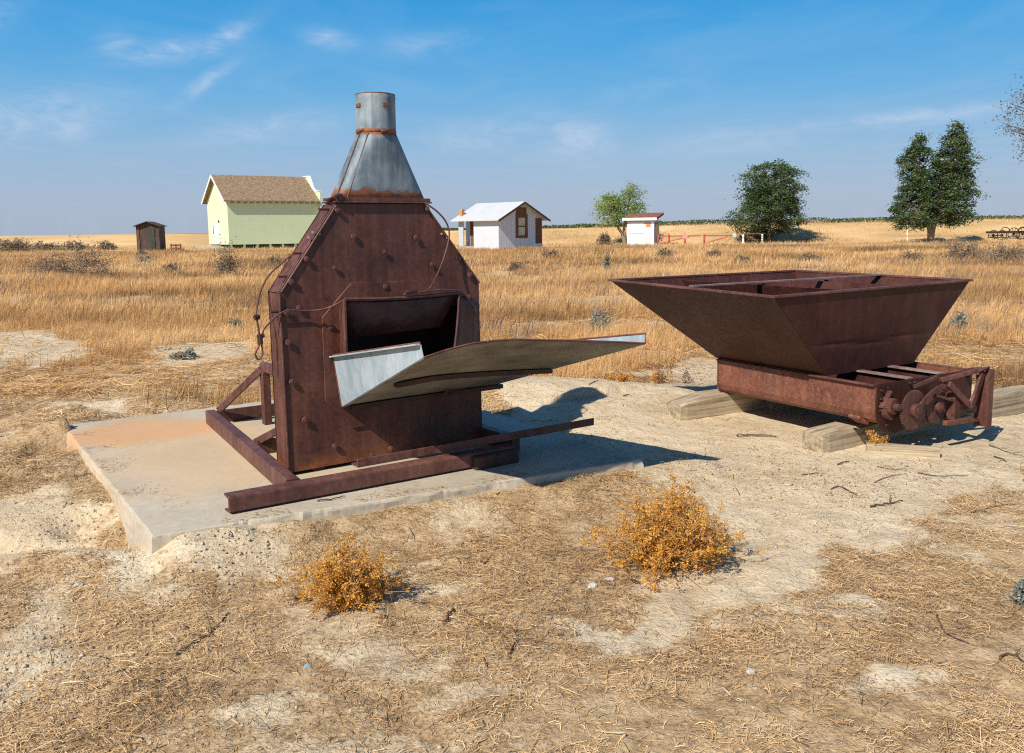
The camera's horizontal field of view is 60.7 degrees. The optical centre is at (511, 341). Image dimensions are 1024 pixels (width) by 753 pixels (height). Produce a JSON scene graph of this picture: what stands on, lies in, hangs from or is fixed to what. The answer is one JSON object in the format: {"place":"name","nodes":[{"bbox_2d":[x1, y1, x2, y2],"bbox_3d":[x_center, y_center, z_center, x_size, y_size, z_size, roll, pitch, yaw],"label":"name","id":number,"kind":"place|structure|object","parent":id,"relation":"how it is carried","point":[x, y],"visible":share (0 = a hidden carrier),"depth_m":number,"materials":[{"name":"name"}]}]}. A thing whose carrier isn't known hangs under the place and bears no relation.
{"place":"outdoors","nodes":[
{"label":"outdoors","id":0,"kind":"place"},
{"bbox_2d":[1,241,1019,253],"bbox_3d":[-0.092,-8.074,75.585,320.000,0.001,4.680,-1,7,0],"label":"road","id":1,"kind":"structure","parent":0,"point":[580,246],"depth_m":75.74,"materials":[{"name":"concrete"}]},
{"bbox_2d":[0,219,1023,752],"bbox_3d":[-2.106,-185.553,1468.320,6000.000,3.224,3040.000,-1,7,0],"label":"ground","id":2,"kind":"structure","parent":0,"point":[794,423],"depth_m":3.92,"materials":[{"name":"beige soil"}]},
{"bbox_2d":[0,237,32,250],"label":"scrub bush","id":3,"kind":"object","parent":2,"relation":"on","point":[18,244],"visible":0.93,"depth_m":90.89,"materials":[{"name":"brown plant"}]},
{"bbox_2d":[25,240,60,250],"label":"scrub bush","id":4,"kind":"object","parent":2,"relation":"on","point":[46,245],"visible":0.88,"depth_m":91.25,"materials":[{"name":"plant"}]},
{"bbox_2d":[18,250,78,274],"bbox_3d":[-18.350,-3.087,34.773,2.616,1.103,2.785,-1,7,0],"label":"scrub bush","id":5,"kind":"object","parent":2,"relation":"on","point":[56,266],"visible":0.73,"depth_m":34.56,"materials":[{"name":"beige plant"}]},
{"bbox_2d":[53,241,94,250],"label":"scrub bush","id":6,"kind":"object","parent":2,"relation":"on","point":[76,245],"visible":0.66,"depth_m":90.95,"materials":[{"name":"plant"}]},
{"bbox_2d":[57,235,118,276],"bbox_3d":[-15.512,-3.098,32.027,2.304,1.677,2.186,5,9,39],"label":"scrub bush","id":7,"kind":"object","parent":2,"relation":"on","point":[87,263],"visible":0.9,"depth_m":31.81,"materials":[{"name":"plant"}]},
{"bbox_2d":[96,240,117,249],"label":"scrub bush","id":8,"kind":"object","parent":2,"relation":"on","point":[108,245],"visible":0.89,"depth_m":91.03,"materials":[{"name":"plant"}]},
{"bbox_2d":[135,249,146,254],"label":"scrub bush","id":9,"kind":"object","parent":2,"relation":"on","point":[140,252],"visible":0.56,"depth_m":62.17,"materials":[{"name":"plant"}]},
{"bbox_2d":[134,255,154,262],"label":"scrub bush","id":10,"kind":"object","parent":2,"relation":"on","point":[141,259],"visible":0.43,"depth_m":46.07,"materials":[{"name":"brown plant"}]},
{"bbox_2d":[133,221,166,250],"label":"outhouse","id":11,"kind":"structure","parent":2,"relation":"on","point":[150,235],"depth_m":80.15,"materials":[{"name":"brown wood"}]},
{"bbox_2d":[148,229,154,250],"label":"door","id":12,"kind":"structure","parent":11,"relation":"in","point":[151,233],"depth_m":80.16,"materials":[{"name":"wood"}]},
{"bbox_2d":[157,262,189,272],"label":"scrub bush","id":13,"kind":"object","parent":2,"relation":"on","point":[173,266],"visible":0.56,"depth_m":36.30,"materials":[{"name":"beige plant"}]},
{"bbox_2d":[170,244,180,250],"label":"fence","id":14,"kind":"object","parent":2,"relation":"on","point":[175,245],"visible":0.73,"depth_m":80.98,"materials":[{"name":"brown wood"}]},
{"bbox_2d":[169,347,199,360],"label":"scrub bush","id":15,"kind":"object","parent":2,"relation":"on","point":[189,351],"visible":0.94,"depth_m":11.26,"materials":[{"name":"grey plant"}]},
{"bbox_2d":[210,234,246,276],"bbox_3d":[-10.389,-3.119,32.016,1.425,1.586,1.473,-1,7,0],"label":"scrub bush","id":16,"kind":"object","parent":2,"relation":"on","point":[228,263],"visible":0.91,"depth_m":31.86,"materials":[{"name":"brown plant"}]},
{"bbox_2d":[228,316,243,328],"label":"scrub bush","id":17,"kind":"object","parent":2,"relation":"on","point":[234,321],"visible":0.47,"depth_m":14.42,"materials":[{"name":"grey plant"}]},
{"bbox_2d":[192,175,321,248],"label":"store building","id":18,"kind":"structure","parent":2,"relation":"on","point":[261,211],"depth_m":92.25,"materials":[{"name":"yellow"}]},
{"bbox_2d":[212,223,214,235],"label":"window","id":19,"kind":"structure","parent":18,"relation":"in","point":[213,225],"depth_m":94.17,"materials":[{"name":"white paint"}]},
{"bbox_2d":[215,222,219,243],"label":"door","id":20,"kind":"structure","parent":18,"relation":"in","point":[217,224],"depth_m":92.88,"materials":[{"name":"white paint"}]},
{"bbox_2d":[268,256,285,262],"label":"scrub bush","id":21,"kind":"object","parent":2,"relation":"on","point":[272,258],"visible":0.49,"depth_m":43.86,"materials":[{"name":"beige plant"}]},
{"bbox_2d":[303,663,311,667],"bbox_3d":[-0.764,1.214,3.269,0.032,0.017,0.033,0,7,4],"label":"stone","id":22,"kind":"object","parent":2,"relation":"on","point":[307,665],"visible":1,"depth_m":3.26,"materials":[{"name":"grey stone"}]},
{"bbox_2d":[261,523,420,620],"bbox_3d":[-0.704,0.998,3.794,0.602,0.346,0.540,3,8,26],"label":"orange bush","id":23,"kind":"object","parent":2,"relation":"on","point":[341,586],"visible":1,"depth_m":3.75,"materials":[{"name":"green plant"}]},
{"bbox_2d":[67,400,643,553],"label":"concrete slab","id":24,"kind":"structure","parent":2,"relation":"on","point":[197,462],"depth_m":5.30,"materials":[{"name":"beige concrete"}]},
{"bbox_2d":[317,495,343,500],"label":"twig","id":25,"kind":"object","parent":24,"relation":"on","point":[330,499],"visible":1,"depth_m":4.75,"materials":[{"name":"brown wood"}]},
{"bbox_2d":[76,429,631,522],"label":"straw litter","id":26,"kind":"object","parent":24,"relation":"on","point":[627,458],"visible":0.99,"depth_m":5.13,"materials":[{"name":"beige plant"}]},
{"bbox_2d":[205,92,645,512],"bbox_3d":[-0.891,-0.407,5.703,2.518,2.290,3.178,-6,9,-36],"label":"blower machine","id":27,"kind":"object","parent":24,"relation":"on","point":[381,352],"visible":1,"depth_m":5.33,"materials":[{"name":"metal"}]},
{"bbox_2d":[450,201,550,248],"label":"white shed","id":28,"kind":"structure","parent":2,"relation":"on","point":[498,225],"depth_m":73.85,"materials":[{"name":"pale tin"},{"name":"white painted wood"},{"name":"brown wood"}]},
{"bbox_2d":[470,221,473,245],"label":"door","id":29,"kind":"structure","parent":28,"relation":"in","point":[471,222],"depth_m":75.58,"materials":[{"name":"brown wood"}]},
{"bbox_2d":[516,214,527,237],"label":"window","id":30,"kind":"structure","parent":28,"relation":"in","point":[521,219],"depth_m":73.86,"materials":[{"name":"brown wood"}]},
{"bbox_2d":[535,218,541,242],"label":"door","id":31,"kind":"structure","parent":28,"relation":"in","point":[538,221],"depth_m":75.34,"materials":[{"name":"brown wood"}]},
{"bbox_2d":[0,258,1023,326],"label":"dry grass","id":32,"kind":"structure","parent":2,"relation":"on","point":[222,286],"depth_m":22.66,"materials":[{"name":"beige plant"}]},
{"bbox_2d":[0,356,1023,492],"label":"straw litter","id":33,"kind":"object","parent":2,"relation":"on","point":[68,417],"visible":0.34,"depth_m":7.42,"materials":[{"name":"beige plant"}]},
{"bbox_2d":[0,241,1023,350],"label":"dry weeds","id":34,"kind":"object","parent":2,"relation":"on","point":[815,265],"visible":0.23,"depth_m":28.13,"materials":[{"name":"beige plant"}]},
{"bbox_2d":[0,384,1023,752],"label":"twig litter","id":35,"kind":"object","parent":2,"relation":"on","point":[508,626],"visible":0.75,"depth_m":3.49,"materials":[{"name":"brown wood"}]},
{"bbox_2d":[0,457,1023,752],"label":"straw litter","id":36,"kind":"object","parent":2,"relation":"on","point":[464,647],"visible":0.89,"depth_m":3.43,"materials":[{"name":"beige plant"}]},
{"bbox_2d":[174,611,228,654],"bbox_3d":[-1.241,1.161,3.521,0.088,0.030,0.381,0,7,1],"label":"twig","id":37,"kind":"object","parent":36,"relation":"on","point":[187,646],"visible":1,"depth_m":3.47,"materials":[{"name":"wood"}]},
{"bbox_2d":[442,608,453,622],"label":"twig","id":38,"kind":"object","parent":36,"relation":"on","point":[447,616],"visible":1,"depth_m":3.66,"materials":[{"name":"wood"}]},
{"bbox_2d":[464,610,548,659],"bbox_3d":[-0.064,1.162,3.517,0.186,0.033,0.483,-5,9,-34],"label":"twig","id":39,"kind":"object","parent":36,"relation":"on","point":[501,633],"visible":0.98,"depth_m":3.45,"materials":[{"name":"brown wood"}]},
{"bbox_2d":[507,625,520,656],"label":"twig","id":40,"kind":"object","parent":36,"relation":"on","point":[513,644],"visible":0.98,"depth_m":3.38,"materials":[{"name":"wood"}]},
{"bbox_2d":[936,614,968,643],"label":"twig","id":41,"kind":"object","parent":36,"relation":"on","point":[946,632],"visible":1,"depth_m":3.45,"materials":[{"name":"wood"}]},
{"bbox_2d":[999,648,1022,660],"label":"twig","id":42,"kind":"object","parent":36,"relation":"on","point":[1004,654],"visible":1,"depth_m":3.25,"materials":[{"name":"wood"}]},
{"bbox_2d":[0,376,1023,752],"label":"dirt clods","id":43,"kind":"object","parent":2,"relation":"on","point":[532,552],"visible":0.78,"depth_m":4.29,"materials":[{"name":"beige soil"}]},
{"bbox_2d":[507,261,526,270],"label":"scrub bush","id":44,"kind":"object","parent":2,"relation":"on","point":[515,266],"visible":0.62,"depth_m":33.60,"materials":[{"name":"grey plant"}]},
{"bbox_2d":[540,249,561,258],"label":"scrub bush","id":45,"kind":"object","parent":2,"relation":"on","point":[551,254],"visible":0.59,"depth_m":48.75,"materials":[{"name":"plant"}]},
{"bbox_2d":[588,582,597,588],"bbox_3d":[0.364,1.107,3.950,0.040,0.026,0.053,2,8,21],"label":"stone","id":46,"kind":"object","parent":2,"relation":"on","point":[592,585],"visible":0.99,"depth_m":3.94,"materials":[{"name":"white stone"}]},
{"bbox_2d":[579,304,617,332],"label":"scrub bush","id":47,"kind":"object","parent":2,"relation":"on","point":[598,315],"visible":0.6,"depth_m":13.54,"materials":[{"name":"grey plant"}]},
{"bbox_2d":[595,231,613,244],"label":"scrub bush","id":48,"kind":"object","parent":2,"relation":"on","point":[604,238],"visible":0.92,"depth_m":87.67,"materials":[{"name":"plant"}]},
{"bbox_2d":[601,247,610,271],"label":"scrub bush","id":49,"kind":"object","parent":2,"relation":"on","point":[606,264],"visible":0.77,"depth_m":32.81,"materials":[{"name":"grey plant"}]},
{"bbox_2d":[606,577,614,581],"bbox_3d":[0.453,1.099,4.028,0.044,0.022,0.039,-3,8,-16],"label":"stone","id":50,"kind":"object","parent":2,"relation":"on","point":[612,579],"visible":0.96,"depth_m":4.02,"materials":[{"name":"white stone"}]},
{"bbox_2d":[588,181,649,243],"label":"light tree","id":51,"kind":"object","parent":2,"relation":"on","point":[615,211],"visible":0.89,"depth_m":88.91,"materials":[{"name":"green plant"}]},
{"bbox_2d":[607,371,636,381],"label":"orange weed","id":52,"kind":"object","parent":2,"relation":"on","point":[622,376],"visible":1,"depth_m":8.35,"materials":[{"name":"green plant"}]},
{"bbox_2d":[622,213,663,244],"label":"gate hut","id":53,"kind":"object","parent":2,"relation":"on","point":[643,228],"visible":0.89,"depth_m":85.98,"materials":[{"name":"white paint"}]},
{"bbox_2d":[655,222,658,235],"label":"window","id":54,"kind":"structure","parent":53,"relation":"in","point":[656,223],"depth_m":86.07,"materials":[{"name":"glass"}]},
{"bbox_2d":[650,369,665,383],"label":"orange weed","id":55,"kind":"object","parent":2,"relation":"on","point":[654,374],"visible":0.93,"depth_m":8.81,"materials":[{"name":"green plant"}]},
{"bbox_2d":[655,368,665,383],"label":"dried weed","id":56,"kind":"object","parent":2,"relation":"on","point":[658,379],"visible":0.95,"depth_m":8.78,"materials":[{"name":"brown plant"}]},
{"bbox_2d":[656,247,673,257],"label":"scrub bush","id":57,"kind":"object","parent":2,"relation":"on","point":[662,252],"visible":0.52,"depth_m":46.68,"materials":[{"name":"brown plant"}]},
{"bbox_2d":[577,462,768,592],"bbox_3d":[0.709,0.865,4.151,0.852,0.481,0.698,-7,10,-41],"label":"orange bush","id":58,"kind":"object","parent":2,"relation":"on","point":[670,536],"visible":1,"depth_m":4.09,"materials":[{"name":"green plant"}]},
{"bbox_2d":[657,233,700,243],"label":"swing gate","id":59,"kind":"structure","parent":2,"relation":"on","point":[684,235],"depth_m":85.87,"materials":[{"name":"red metal"}]},
{"bbox_2d":[681,368,693,382],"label":"dried weed","id":60,"kind":"object","parent":2,"relation":"on","point":[685,376],"visible":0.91,"depth_m":8.81,"materials":[{"name":"plant"}]},
{"bbox_2d":[704,248,722,257],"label":"scrub bush","id":61,"kind":"object","parent":2,"relation":"on","point":[715,252],"visible":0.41,"depth_m":45.94,"materials":[{"name":"plant"}]},
{"bbox_2d":[666,389,765,419],"bbox_3d":[1.724,0.511,7.295,0.951,0.191,0.211,-5,8,-28],"label":"timber","id":62,"kind":"object","parent":2,"relation":"on","point":[703,404],"visible":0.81,"depth_m":7.16,"materials":[{"name":"beige wood"}]},
{"bbox_2d":[607,270,994,432],"bbox_3d":[2.374,0.030,6.910,2.278,1.036,2.328,-5,8,-31],"label":"grain hopper","id":63,"kind":"object","parent":62,"relation":"on","point":[849,345],"visible":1,"depth_m":6.45,"materials":[{"name":"brown metal"}]},
{"bbox_2d":[703,233,737,243],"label":"swing gate","id":64,"kind":"structure","parent":2,"relation":"on","point":[733,235],"depth_m":85.87,"materials":[{"name":"red metal"}]},
{"bbox_2d":[443,214,1023,230],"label":"crop row","id":65,"kind":"object","parent":2,"relation":"on","point":[710,221],"visible":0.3,"depth_m":106.23,"materials":[{"name":"green plant"}]},
{"bbox_2d":[732,255,751,263],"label":"scrub bush","id":66,"kind":"object","parent":2,"relation":"on","point":[742,258],"visible":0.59,"depth_m":39.28,"materials":[{"name":"beige plant"}]},
{"bbox_2d":[736,235,752,243],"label":"scrub bush","id":67,"kind":"object","parent":2,"relation":"on","point":[746,238],"visible":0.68,"depth_m":87.75,"materials":[{"name":"brown plant"}]},
{"bbox_2d":[736,233,764,243],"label":"barrier rail","id":68,"kind":"object","parent":2,"relation":"on","point":[750,233],"visible":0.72,"depth_m":85.84,"materials":[{"name":"white paint"}]},
{"bbox_2d":[746,668,754,674],"bbox_3d":[0.863,1.196,3.161,0.033,0.017,0.040,-2,7,-12],"label":"stone","id":69,"kind":"object","parent":2,"relation":"on","point":[750,672],"visible":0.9,"depth_m":3.15,"materials":[{"name":"white stone"}]},
{"bbox_2d":[736,433,778,436],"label":"twig","id":70,"kind":"object","parent":2,"relation":"on","point":[755,435],"visible":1,"depth_m":6.52,"materials":[{"name":"brown wood"}]},
{"bbox_2d":[746,225,778,237],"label":"scrub bush","id":71,"kind":"object","parent":2,"relation":"on","point":[764,235],"visible":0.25,"depth_m":90.71,"materials":[{"name":"brown plant"}]},
{"bbox_2d":[720,158,811,242],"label":"round tree","id":72,"kind":"object","parent":2,"relation":"on","point":[773,208],"visible":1,"depth_m":85.24,"materials":[{"name":"green plant"}]},
{"bbox_2d":[763,400,795,409],"bbox_3d":[2.599,0.481,7.677,1.002,0.188,0.196,-5,8,-28],"label":"timber","id":73,"kind":"object","parent":2,"relation":"on","point":[770,405],"visible":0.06,"depth_m":7.41,"materials":[{"name":"brown wood"}]},
{"bbox_2d":[784,481,791,486],"bbox_3d":[1.696,0.878,5.371,0.052,0.030,0.067,1,7,15],"label":"stone","id":74,"kind":"object","parent":2,"relation":"on","point":[787,483],"visible":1,"depth_m":5.35,"materials":[{"name":"beige stone"}]},
{"bbox_2d":[796,252,824,261],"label":"scrub bush","id":75,"kind":"object","parent":2,"relation":"on","point":[807,257],"visible":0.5,"depth_m":40.24,"materials":[{"name":"brown plant"}]},
{"bbox_2d":[865,430,889,450],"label":"orange weed","id":76,"kind":"object","parent":2,"relation":"on","point":[874,438],"visible":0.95,"depth_m":6.08,"materials":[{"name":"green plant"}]},
{"bbox_2d":[870,495,902,506],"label":"twig","id":77,"kind":"object","parent":2,"relation":"on","point":[889,502],"visible":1,"depth_m":4.97,"materials":[{"name":"brown wood"}]},
{"bbox_2d":[866,442,940,457],"bbox_3d":[2.689,0.752,6.023,0.465,0.087,0.081,2,8,19],"label":"timber","id":78,"kind":"object","parent":2,"relation":"on","point":[910,450],"visible":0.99,"depth_m":5.99,"materials":[{"name":"beige wood"}]},
{"bbox_2d":[898,249,926,260],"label":"scrub bush","id":79,"kind":"object","parent":2,"relation":"on","point":[913,255],"visible":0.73,"depth_m":39.79,"materials":[{"name":"plant"}]},
{"bbox_2d":[802,385,1023,452],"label":"timber","id":80,"kind":"object","parent":2,"relation":"on","point":[848,434],"visible":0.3,"depth_m":6.28,"materials":[{"name":"beige wood"}]},
{"bbox_2d":[885,119,990,241],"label":"tall tree","id":81,"kind":"object","parent":2,"relation":"on","point":[935,203],"visible":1,"depth_m":79.81,"materials":[{"name":"green plant"}]},
{"bbox_2d":[918,472,964,475],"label":"twig","id":82,"kind":"object","parent":2,"relation":"on","point":[941,475],"visible":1,"depth_m":5.52,"materials":[{"name":"brown wood"}]},
{"bbox_2d":[925,236,991,260],"bbox_3d":[20.121,-4.163,39.095,3.046,1.259,3.167,-1,7,0],"label":"scrub bush","id":83,"kind":"object","parent":2,"relation":"on","point":[966,252],"visible":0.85,"depth_m":39.12,"materials":[{"name":"plant"}]},
{"bbox_2d":[950,310,967,329],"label":"scrub bush","id":84,"kind":"object","parent":2,"relation":"on","point":[959,318],"visible":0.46,"depth_m":13.15,"materials":[{"name":"grey plant"}]},
{"bbox_2d":[970,503,1019,513],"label":"twig","id":85,"kind":"object","parent":2,"relation":"on","point":[992,506],"visible":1,"depth_m":4.93,"materials":[{"name":"wood"}]},
{"bbox_2d":[976,240,1023,263],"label":"scrub bush","id":86,"kind":"object","parent":2,"relation":"on","point":[1011,255],"visible":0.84,"depth_m":36.31,"materials":[{"name":"brown plant"}]},
{"bbox_2d":[984,74,1023,163],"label":"bare tree","id":87,"kind":"object","parent":2,"relation":"on","point":[1009,125],"visible":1,"depth_m":40.57,"materials":[{"name":"brown plant"}]},
{"bbox_2d":[986,227,1023,239],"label":"disc harrow","id":88,"kind":"object","parent":2,"relation":"on","point":[1001,231],"visible":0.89,"depth_m":88.75,"materials":[{"name":"black metal"}]},
{"bbox_2d":[998,578,1023,607],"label":"sage plant","id":89,"kind":"object","parent":2,"relation":"on","point":[1018,591],"visible":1,"depth_m":3.71,"materials":[{"name":"plant"}]},
{"bbox_2d":[0,295,1023,408],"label":"dry grass","id":90,"kind":"structure","parent":0,"point":[616,360],"depth_m":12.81,"materials":[{"name":"beige plant"}]},
{"bbox_2d":[0,239,1023,277],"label":"dry grass","id":91,"kind":"structure","parent":0,"point":[756,257],"depth_m":47.24,"materials":[{"name":"beige plant"}]},
{"bbox_2d":[0,0,1023,234],"label":"sky","id":92,"kind":"structure","parent":0,"point":[116,116],"materials":[{"name":"blue"}]},
{"bbox_2d":[1,217,1023,252],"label":"dry grass","id":93,"kind":"structure","parent":0,"point":[551,245],"depth_m":87.02,"materials":[{"name":"yellow plant"}]}
]}

